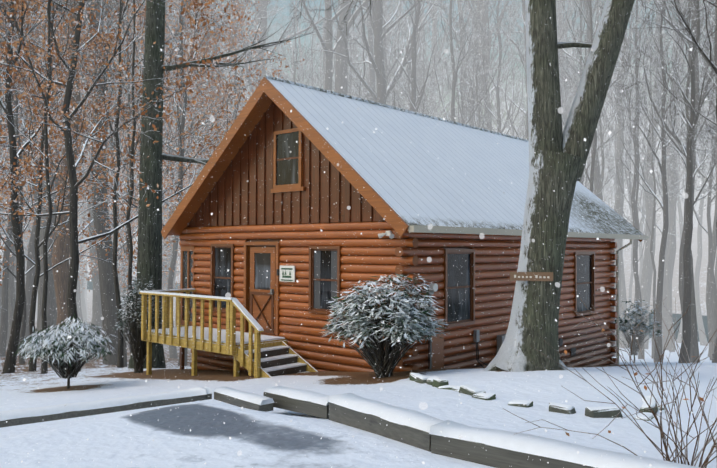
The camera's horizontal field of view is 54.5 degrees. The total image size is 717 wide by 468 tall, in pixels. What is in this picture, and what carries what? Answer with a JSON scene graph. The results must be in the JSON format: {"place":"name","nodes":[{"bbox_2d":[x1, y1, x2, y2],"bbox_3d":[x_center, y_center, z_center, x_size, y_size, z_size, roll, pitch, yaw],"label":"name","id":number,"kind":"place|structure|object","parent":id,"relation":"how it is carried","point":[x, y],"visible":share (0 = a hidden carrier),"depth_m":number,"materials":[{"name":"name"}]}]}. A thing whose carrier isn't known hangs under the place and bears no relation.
{"place":"outdoors","nodes":[
{"label":"outdoors","id":0,"kind":"place"},
{"bbox_2d":[1,273,708,341],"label":"creek water","id":1,"kind":"structure","parent":0,"point":[676,317],"depth_m":61.80,"materials":[{"name":"grey liquid"}]},
{"bbox_2d":[0,105,716,467],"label":"snow ground","id":2,"kind":"structure","parent":0,"point":[162,437],"depth_m":8.19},
{"bbox_2d":[0,2,80,349],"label":"thin tree","id":3,"kind":"object","parent":2,"relation":"on","point":[11,298],"visible":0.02,"depth_m":27.02,"materials":[{"name":"grey plant"}]},
{"bbox_2d":[0,0,95,373],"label":"tree","id":4,"kind":"object","parent":2,"relation":"on","point":[10,363],"visible":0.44,"depth_m":21.15,"materials":[{"name":"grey plant"}]},
{"bbox_2d":[0,0,119,373],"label":"tree","id":5,"kind":"object","parent":2,"relation":"on","point":[44,366],"visible":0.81,"depth_m":20.05,"materials":[{"name":"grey plant"}]},
{"bbox_2d":[13,314,115,388],"bbox_3d":[-5.888,2.412,13.933,2.532,1.576,1.852,-2,-2,62],"label":"shrub","id":6,"kind":"object","parent":2,"relation":"on","point":[79,343],"visible":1,"depth_m":13.60,"materials":[{"name":"green plant"}]},
{"bbox_2d":[52,0,80,345],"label":"tree","id":7,"kind":"object","parent":2,"relation":"on","point":[60,250],"visible":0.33,"depth_m":24.44,"materials":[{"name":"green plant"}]},
{"bbox_2d":[0,0,135,356],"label":"thin tree","id":8,"kind":"object","parent":2,"relation":"on","point":[4,313],"visible":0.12,"depth_m":25.01,"materials":[{"name":"grey plant"}]},
{"bbox_2d":[0,41,139,272],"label":"beech tree","id":9,"kind":"object","parent":2,"relation":"on","point":[30,198],"depth_m":31.81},
{"bbox_2d":[0,2,139,346],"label":"beech tree","id":10,"kind":"object","parent":2,"relation":"on","point":[8,335],"depth_m":28.42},
{"bbox_2d":[0,0,140,364],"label":"beech tree","id":11,"kind":"object","parent":2,"relation":"on","point":[27,147],"depth_m":22.55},
{"bbox_2d":[15,0,131,352],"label":"tree","id":12,"kind":"object","parent":2,"relation":"on","point":[29,275],"depth_m":26.62,"materials":[{"name":"grey plant"}]},
{"bbox_2d":[0,0,171,211],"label":"beech tree","id":13,"kind":"object","parent":2,"relation":"on","point":[69,62],"depth_m":21.58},
{"bbox_2d":[0,5,176,292],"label":"beech","id":14,"kind":"object","parent":2,"relation":"on","point":[90,272],"depth_m":31.49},
{"bbox_2d":[36,0,144,356],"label":"tree","id":15,"kind":"object","parent":2,"relation":"on","point":[51,304],"visible":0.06,"depth_m":25.95,"materials":[{"name":"grey plant"}]},
{"bbox_2d":[86,0,117,364],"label":"tree","id":16,"kind":"object","parent":2,"relation":"on","point":[107,296],"visible":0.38,"depth_m":24.83,"materials":[{"name":"grey plant"}]},
{"bbox_2d":[0,2,218,222],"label":"beech tree","id":17,"kind":"object","parent":2,"relation":"on","point":[86,138],"depth_m":26.48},
{"bbox_2d":[42,0,177,367],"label":"thin tree","id":18,"kind":"object","parent":2,"relation":"on","point":[120,361],"visible":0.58,"depth_m":22.09,"materials":[{"name":"brown plant"}]},
{"bbox_2d":[0,0,234,371],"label":"beech","id":19,"kind":"object","parent":2,"relation":"on","point":[32,363],"depth_m":21.56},
{"bbox_2d":[43,17,195,289],"bbox_3d":[-12.299,-2.917,36.857,11.891,18.430,9.589,-1,-1,41],"label":"beech tree","id":20,"kind":"object","parent":2,"relation":"on","point":[134,166],"depth_m":35.00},
{"bbox_2d":[43,0,202,345],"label":"tree","id":21,"kind":"object","parent":2,"relation":"on","point":[96,312],"visible":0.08,"depth_m":30.52,"materials":[{"name":"grey plant"}]},
{"bbox_2d":[0,0,259,370],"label":"beech tree","id":22,"kind":"object","parent":2,"relation":"on","point":[75,242],"depth_m":20.14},
{"bbox_2d":[79,99,180,296],"bbox_3d":[-10.987,-0.449,35.097,8.284,12.838,6.680,0,-1,-4],"label":"beech","id":23,"kind":"object","parent":2,"relation":"on","point":[119,277],"depth_m":34.59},
{"bbox_2d":[0,0,261,320],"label":"beech tree","id":24,"kind":"object","parent":2,"relation":"on","point":[88,224],"depth_m":26.22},
{"bbox_2d":[113,272,161,372],"bbox_3d":[-5.704,2.280,17.990,1.179,2.605,1.551,0,-1,27],"label":"shrub","id":25,"kind":"object","parent":2,"relation":"on","point":[139,355],"visible":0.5,"depth_m":17.82,"materials":[{"name":"green plant"}]},
{"bbox_2d":[0,0,278,291],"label":"beech tree","id":26,"kind":"object","parent":2,"relation":"on","point":[202,115],"depth_m":26.86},
{"bbox_2d":[77,55,203,273],"bbox_3d":[-9.885,-1.675,35.192,10.062,15.594,8.113,1,-1,-32],"label":"beech tree","id":27,"kind":"object","parent":2,"relation":"on","point":[163,162],"depth_m":33.88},
{"bbox_2d":[72,0,212,366],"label":"tree","id":28,"kind":"object","parent":2,"relation":"on","point":[125,343],"visible":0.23,"depth_m":24.38,"materials":[{"name":"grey plant"}]},
{"bbox_2d":[65,0,234,320],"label":"thin tree","id":29,"kind":"object","parent":2,"relation":"on","point":[133,101],"visible":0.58,"depth_m":21.79,"materials":[{"name":"brown plant"}]},
{"bbox_2d":[76,1,245,291],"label":"beech tree","id":30,"kind":"object","parent":2,"relation":"on","point":[175,134],"depth_m":34.93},
{"bbox_2d":[19,0,303,365],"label":"beech tree","id":31,"kind":"object","parent":2,"relation":"on","point":[181,126],"depth_m":25.34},
{"bbox_2d":[79,0,280,288],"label":"beech tree","id":32,"kind":"object","parent":2,"relation":"on","point":[254,53],"depth_m":30.87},
{"bbox_2d":[107,1,255,358],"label":"tree","id":33,"kind":"object","parent":2,"relation":"on","point":[172,352],"visible":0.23,"depth_m":28.96,"materials":[{"name":"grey plant"}]},
{"bbox_2d":[180,246,195,368],"bbox_3d":[-1.067,2.154,22.209,0.610,3.480,10.445,-1,-1,41],"label":"porch screen frame","id":34,"kind":"object","parent":2,"relation":"on","point":[184,282],"visible":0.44,"depth_m":18.42,"materials":[{"name":"brown wood"}]},
{"bbox_2d":[135,0,302,175],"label":"tree","id":35,"kind":"object","parent":2,"relation":"on","point":[220,3],"visible":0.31,"depth_m":34.64,"materials":[{"name":"grey plant"}]},
{"bbox_2d":[139,288,317,377],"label":"deck and stairs","id":36,"kind":"structure","parent":2,"relation":"on","point":[255,363],"depth_m":15.28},
{"bbox_2d":[122,0,337,368],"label":"tree","id":37,"kind":"object","parent":2,"relation":"on","point":[149,248],"visible":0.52,"depth_m":20.67,"materials":[{"name":"brown plant"}]},
{"bbox_2d":[171,0,335,93],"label":"tree","id":38,"kind":"object","parent":2,"relation":"on","point":[263,22],"visible":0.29,"depth_m":39.28,"materials":[{"name":"grey plant"}]},
{"bbox_2d":[185,0,339,152],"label":"tree","id":39,"kind":"object","parent":2,"relation":"on","point":[259,50],"visible":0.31,"depth_m":33.85,"materials":[{"name":"grey plant"}]},
{"bbox_2d":[186,0,359,85],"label":"tree","id":40,"kind":"object","parent":2,"relation":"on","point":[259,20],"visible":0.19,"depth_m":40.02,"materials":[{"name":"grey plant"}]},
{"bbox_2d":[232,0,344,103],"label":"thin tree","id":41,"kind":"object","parent":2,"relation":"on","point":[295,43],"visible":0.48,"depth_m":36.26,"materials":[{"name":"grey plant"}]},
{"bbox_2d":[266,0,334,89],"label":"tree","id":42,"kind":"object","parent":2,"relation":"on","point":[298,40],"visible":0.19,"depth_m":53.20,"materials":[{"name":"grey plant"}]},
{"bbox_2d":[273,0,336,88],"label":"tree","id":43,"kind":"object","parent":2,"relation":"on","point":[313,82],"visible":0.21,"depth_m":41.20,"materials":[{"name":"grey plant"}]},
{"bbox_2d":[233,0,404,99],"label":"tree","id":44,"kind":"object","parent":2,"relation":"on","point":[322,49],"visible":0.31,"depth_m":41.87,"materials":[{"name":"grey plant"}]},
{"bbox_2d":[285,0,398,90],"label":"tree","id":45,"kind":"object","parent":2,"relation":"on","point":[328,69],"visible":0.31,"depth_m":36.32,"materials":[{"name":"grey plant"}]},
{"bbox_2d":[287,1,407,106],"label":"thin tree","id":46,"kind":"object","parent":2,"relation":"on","point":[352,51],"visible":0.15,"depth_m":41.63,"materials":[{"name":"grey plant"}]},
{"bbox_2d":[0,386,699,467],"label":"landscape timbers","id":47,"kind":"object","parent":2,"relation":"on","point":[499,446],"visible":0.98,"depth_m":6.64,"materials":[{"name":"grey wood"}]},
{"bbox_2d":[334,0,368,94],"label":"tree","id":48,"kind":"object","parent":2,"relation":"on","point":[342,81],"visible":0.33,"depth_m":37.28,"materials":[{"name":"grey plant"}]},
{"bbox_2d":[279,0,432,104],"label":"tree","id":49,"kind":"object","parent":2,"relation":"on","point":[372,22],"visible":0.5,"depth_m":35.97,"materials":[{"name":"grey plant"}]},
{"bbox_2d":[319,273,448,377],"bbox_3d":[0.505,1.658,12.729,2.344,1.888,2.306,-1,-1,41],"label":"shrub","id":50,"kind":"object","parent":2,"relation":"on","point":[364,327],"visible":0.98,"depth_m":12.31,"materials":[{"name":"green plant"}]},
{"bbox_2d":[308,0,467,105],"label":"tree","id":51,"kind":"object","parent":2,"relation":"on","point":[388,46],"visible":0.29,"depth_m":42.82,"materials":[{"name":"grey plant"}]},
{"bbox_2d":[323,0,453,100],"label":"tree","id":52,"kind":"object","parent":2,"relation":"on","point":[372,71],"visible":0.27,"depth_m":39.72,"materials":[{"name":"grey plant"}]},
{"bbox_2d":[320,0,464,105],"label":"tree","id":53,"kind":"object","parent":2,"relation":"on","point":[385,40],"visible":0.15,"depth_m":39.39,"materials":[{"name":"grey plant"}]},
{"bbox_2d":[320,0,472,103],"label":"tree","id":54,"kind":"object","parent":2,"relation":"on","point":[378,64],"visible":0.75,"depth_m":35.40,"materials":[{"name":"grey plant"}]},
{"bbox_2d":[179,221,617,371],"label":"cabin log walls","id":55,"kind":"structure","parent":2,"relation":"on","point":[496,264],"depth_m":15.66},
{"bbox_2d":[186,101,384,226],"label":"gable wall","id":56,"kind":"structure","parent":55,"relation":"attached to","point":[240,189],"depth_m":16.19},
{"bbox_2d":[210,128,594,368],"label":"cabin openings","id":57,"kind":"object","parent":55,"relation":"in","point":[260,289],"visible":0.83,"depth_m":15.86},
{"bbox_2d":[161,75,647,364],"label":"roof","id":58,"kind":"structure","parent":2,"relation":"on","point":[443,193],"depth_m":16.55,"materials":[{"name":"grey metal"}]},
{"bbox_2d":[350,0,460,115],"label":"tree","id":59,"kind":"object","parent":2,"relation":"on","point":[424,26],"visible":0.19,"depth_m":46.73,"materials":[{"name":"grey plant"}]},
{"bbox_2d":[352,0,483,114],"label":"tree","id":60,"kind":"object","parent":2,"relation":"on","point":[418,10],"visible":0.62,"depth_m":35.26,"materials":[{"name":"grey plant"}]},
{"bbox_2d":[387,0,451,114],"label":"thin tree","id":61,"kind":"object","parent":2,"relation":"on","point":[436,59],"visible":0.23,"depth_m":40.38,"materials":[{"name":"grey plant"}]},
{"bbox_2d":[361,11,483,121],"bbox_3d":[2.896,-2.461,36.396,4.467,19.253,6.942,1,-1,-28],"label":"tree","id":62,"kind":"object","parent":2,"relation":"on","point":[395,89],"visible":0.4,"depth_m":37.34,"materials":[{"name":"grey plant"}]},
{"bbox_2d":[335,0,516,116],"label":"tree","id":63,"kind":"object","parent":2,"relation":"on","point":[433,29],"visible":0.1,"depth_m":47.06,"materials":[{"name":"grey plant"}]},
{"bbox_2d":[381,0,525,124],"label":"thin tree","id":64,"kind":"object","parent":2,"relation":"on","point":[454,79],"visible":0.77,"depth_m":35.17,"materials":[{"name":"grey plant"}]},
{"bbox_2d":[387,0,524,117],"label":"tree","id":65,"kind":"object","parent":2,"relation":"on","point":[494,67],"visible":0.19,"depth_m":43.17,"materials":[{"name":"grey plant"}]},
{"bbox_2d":[290,0,634,371],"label":"tree","id":66,"kind":"object","parent":2,"relation":"on","point":[546,169],"visible":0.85,"depth_m":12.04,"materials":[{"name":"brown plant"}]},
{"bbox_2d":[510,272,552,280],"bbox_3d":[2.953,0.726,11.893,0.720,0.150,0.034,0,-1,15],"label":"sign","id":67,"kind":"object","parent":66,"relation":"attached to","point":[532,276],"visible":1,"depth_m":11.88,"materials":[{"name":"brown wood"}]},
{"bbox_2d":[408,0,524,131],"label":"tree","id":68,"kind":"object","parent":2,"relation":"on","point":[483,14],"visible":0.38,"depth_m":39.36,"materials":[{"name":"grey plant"}]},
{"bbox_2d":[418,0,522,127],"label":"tree","id":69,"kind":"object","parent":2,"relation":"on","point":[461,45],"visible":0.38,"depth_m":40.10,"materials":[{"name":"grey plant"}]},
{"bbox_2d":[421,0,523,126],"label":"tree","id":70,"kind":"object","parent":2,"relation":"on","point":[480,49],"visible":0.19,"depth_m":41.61,"materials":[{"name":"grey plant"}]},
{"bbox_2d":[441,42,503,130],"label":"thin tree","id":71,"kind":"object","parent":2,"relation":"on","point":[463,114],"visible":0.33,"depth_m":37.06,"materials":[{"name":"grey plant"}]},
{"bbox_2d":[425,0,523,126],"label":"tree","id":72,"kind":"object","parent":2,"relation":"on","point":[469,107],"visible":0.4,"depth_m":39.73,"materials":[{"name":"grey plant"}]},
{"bbox_2d":[448,31,526,138],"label":"thin tree","id":73,"kind":"object","parent":2,"relation":"on","point":[479,109],"visible":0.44,"depth_m":35.48,"materials":[{"name":"grey plant"}]},
{"bbox_2d":[425,0,565,138],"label":"tree","id":74,"kind":"object","parent":2,"relation":"on","point":[498,83],"visible":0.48,"depth_m":36.82,"materials":[{"name":"grey plant"}]},
{"bbox_2d":[469,0,586,139],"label":"thin tree","id":75,"kind":"object","parent":2,"relation":"on","point":[515,21],"visible":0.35,"depth_m":34.40,"materials":[{"name":"grey plant"}]},
{"bbox_2d":[469,0,599,138],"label":"tree","id":76,"kind":"object","parent":2,"relation":"on","point":[514,43],"visible":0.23,"depth_m":36.21,"materials":[{"name":"grey plant"}]},
{"bbox_2d":[409,373,663,420],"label":"border rocks","id":77,"kind":"object","parent":2,"relation":"on","point":[479,393],"visible":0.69,"depth_m":8.65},
{"bbox_2d":[491,0,634,186],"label":"thin tree","id":78,"kind":"object","parent":2,"relation":"on","point":[580,25],"visible":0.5,"depth_m":33.44,"materials":[{"name":"grey plant"}]},
{"bbox_2d":[505,0,658,169],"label":"tree","id":79,"kind":"object","parent":2,"relation":"on","point":[560,7],"visible":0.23,"depth_m":37.85,"materials":[{"name":"grey plant"}]},
{"bbox_2d":[491,0,678,136],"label":"tree","id":80,"kind":"object","parent":2,"relation":"on","point":[560,18],"visible":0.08,"depth_m":41.90,"materials":[{"name":"grey plant"}]},
{"bbox_2d":[502,0,685,356],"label":"tree","id":81,"kind":"object","parent":2,"relation":"on","point":[597,168],"visible":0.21,"depth_m":33.66,"materials":[{"name":"grey plant"}]},
{"bbox_2d":[557,15,641,204],"bbox_3d":[10.621,-2.070,32.757,4.480,16.796,6.170,0,-1,-4],"label":"tree","id":82,"kind":"object","parent":2,"relation":"on","point":[599,192],"visible":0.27,"depth_m":32.80,"materials":[{"name":"grey plant"}]},
{"bbox_2d":[503,297,716,467],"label":"bare shrub","id":83,"kind":"object","parent":2,"relation":"on","point":[677,453],"visible":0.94,"depth_m":5.86,"materials":[{"name":"brown plant"}]},
{"bbox_2d":[556,0,664,347],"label":"tree","id":84,"kind":"object","parent":2,"relation":"on","point":[623,296],"visible":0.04,"depth_m":39.02,"materials":[{"name":"grey plant"}]},
{"bbox_2d":[516,0,715,192],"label":"tree","id":85,"kind":"object","parent":2,"relation":"on","point":[591,179],"visible":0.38,"depth_m":28.95,"materials":[{"name":"grey plant"}]},
{"bbox_2d":[562,0,682,345],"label":"tree","id":86,"kind":"object","parent":2,"relation":"on","point":[620,145],"visible":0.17,"depth_m":36.54,"materials":[{"name":"grey plant"}]},
{"bbox_2d":[567,0,686,358],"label":"tree","id":87,"kind":"object","parent":2,"relation":"on","point":[636,275],"visible":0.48,"depth_m":31.17,"materials":[{"name":"grey plant"}]},
{"bbox_2d":[556,0,705,199],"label":"thin tree","id":88,"kind":"object","parent":2,"relation":"on","point":[602,151],"visible":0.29,"depth_m":33.54,"materials":[{"name":"grey plant"}]},
{"bbox_2d":[582,4,681,302],"bbox_3d":[12.039,-2.145,31.082,3.846,16.575,5.977,-1,-1,39],"label":"thin tree","id":89,"kind":"object","parent":2,"relation":"on","point":[638,184],"visible":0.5,"depth_m":31.40,"materials":[{"name":"grey plant"}]},
{"bbox_2d":[556,0,711,348],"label":"tree","id":90,"kind":"object","parent":2,"relation":"on","point":[646,277],"visible":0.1,"depth_m":37.72,"materials":[{"name":"grey plant"}]},
{"bbox_2d":[614,298,663,362],"bbox_3d":[10.249,3.615,25.697,2.112,2.482,1.744,-1,-1,41],"label":"shrub","id":91,"kind":"object","parent":2,"relation":"on","point":[623,328],"visible":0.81,"depth_m":25.49,"materials":[{"name":"green plant"}]},
{"bbox_2d":[602,47,685,283],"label":"thin tree","id":92,"kind":"object","parent":2,"relation":"on","point":[640,251],"visible":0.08,"depth_m":45.60,"materials":[{"name":"grey plant"}]},
{"bbox_2d":[598,67,696,333],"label":"thin tree","id":93,"kind":"object","parent":2,"relation":"on","point":[630,287],"visible":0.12,"depth_m":44.96,"materials":[{"name":"grey plant"}]},
{"bbox_2d":[602,77,694,335],"bbox_3d":[14.198,-0.995,37.047,4.551,15.588,5.644,0,-1,-2],"label":"tree","id":94,"kind":"object","parent":2,"relation":"on","point":[630,165],"visible":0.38,"depth_m":37.08,"materials":[{"name":"grey plant"}]},
{"bbox_2d":[589,0,716,73],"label":"thin tree","id":95,"kind":"object","parent":2,"relation":"on","point":[714,67],"visible":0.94,"depth_m":20.04,"materials":[{"name":"plant"}]},
{"bbox_2d":[592,0,716,361],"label":"tree","id":96,"kind":"object","parent":2,"relation":"on","point":[659,295],"visible":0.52,"depth_m":27.33,"materials":[{"name":"grey plant"}]},
{"bbox_2d":[603,20,711,349],"bbox_3d":[16.365,-2.463,37.641,6.827,18.586,4.957,0,-1,10],"label":"thin tree","id":97,"kind":"object","parent":2,"relation":"on","point":[678,167],"visible":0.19,"depth_m":37.71,"materials":[{"name":"grey plant"}]},
{"bbox_2d":[603,3,716,358],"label":"thin tree","id":98,"kind":"object","parent":2,"relation":"on","point":[652,259],"visible":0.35,"depth_m":31.52,"materials":[{"name":"grey plant"}]},
{"bbox_2d":[609,0,716,226],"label":"thin tree","id":99,"kind":"object","parent":2,"relation":"on","point":[666,71],"visible":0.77,"depth_m":20.47,"materials":[{"name":"grey plant"}]},
{"bbox_2d":[610,0,716,362],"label":"tree","id":100,"kind":"object","parent":2,"relation":"on","point":[694,345],"visible":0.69,"depth_m":25.83,"materials":[{"name":"grey plant"}]},
{"bbox_2d":[615,1,714,351],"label":"thin tree","id":101,"kind":"object","parent":2,"relation":"on","point":[670,320],"visible":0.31,"depth_m":36.73,"materials":[{"name":"grey plant"}]},
{"bbox_2d":[616,0,715,361],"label":"thin tree","id":102,"kind":"object","parent":2,"relation":"on","point":[681,269],"visible":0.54,"depth_m":26.93,"materials":[{"name":"brown plant"}]},
{"bbox_2d":[617,4,716,342],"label":"thin tree","id":103,"kind":"object","parent":2,"relation":"on","point":[710,254],"visible":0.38,"depth_m":30.01,"materials":[{"name":"grey plant"}]},
{"bbox_2d":[620,2,716,359],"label":"thin tree","id":104,"kind":"object","parent":2,"relation":"on","point":[709,302],"visible":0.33,"depth_m":30.03,"materials":[{"name":"grey plant"}]},
{"bbox_2d":[623,0,716,342],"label":"tree","id":105,"kind":"object","parent":2,"relation":"on","point":[714,106],"visible":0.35,"depth_m":29.12,"materials":[{"name":"grey plant"}]},
{"bbox_2d":[628,0,714,349],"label":"tree","id":106,"kind":"object","parent":2,"relation":"on","point":[664,310],"visible":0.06,"depth_m":37.86,"materials":[{"name":"grey plant"}]},
{"bbox_2d":[630,0,716,362],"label":"tree","id":107,"kind":"object","parent":2,"relation":"on","point":[686,327],"visible":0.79,"depth_m":24.21,"materials":[{"name":"grey plant"}]},
{"bbox_2d":[639,14,709,342],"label":"thin tree","id":108,"kind":"object","parent":2,"relation":"on","point":[679,339],"visible":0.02,"depth_m":43.49,"materials":[{"name":"grey plant"}]},
{"bbox_2d":[634,0,716,362],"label":"thin tree","id":109,"kind":"object","parent":2,"relation":"on","point":[714,359],"visible":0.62,"depth_m":25.17,"materials":[{"name":"brown plant"}]},
{"bbox_2d":[638,0,716,355],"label":"tree","id":110,"kind":"object","parent":2,"relation":"on","point":[651,52],"visible":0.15,"depth_m":33.38,"materials":[{"name":"grey plant"}]},
{"bbox_2d":[654,10,715,345],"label":"thin tree","id":111,"kind":"object","parent":2,"relation":"on","point":[702,338],"visible":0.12,"depth_m":42.38,"materials":[{"name":"grey plant"}]},
{"bbox_2d":[0,0,716,467],"bbox_3d":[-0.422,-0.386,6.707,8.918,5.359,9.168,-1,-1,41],"label":"snowfall","id":112,"kind":"object","parent":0,"point":[370,217],"visible":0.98,"depth_m":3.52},
{"bbox_2d":[2,0,714,229],"label":"sky","id":113,"kind":"structure","parent":0,"point":[314,3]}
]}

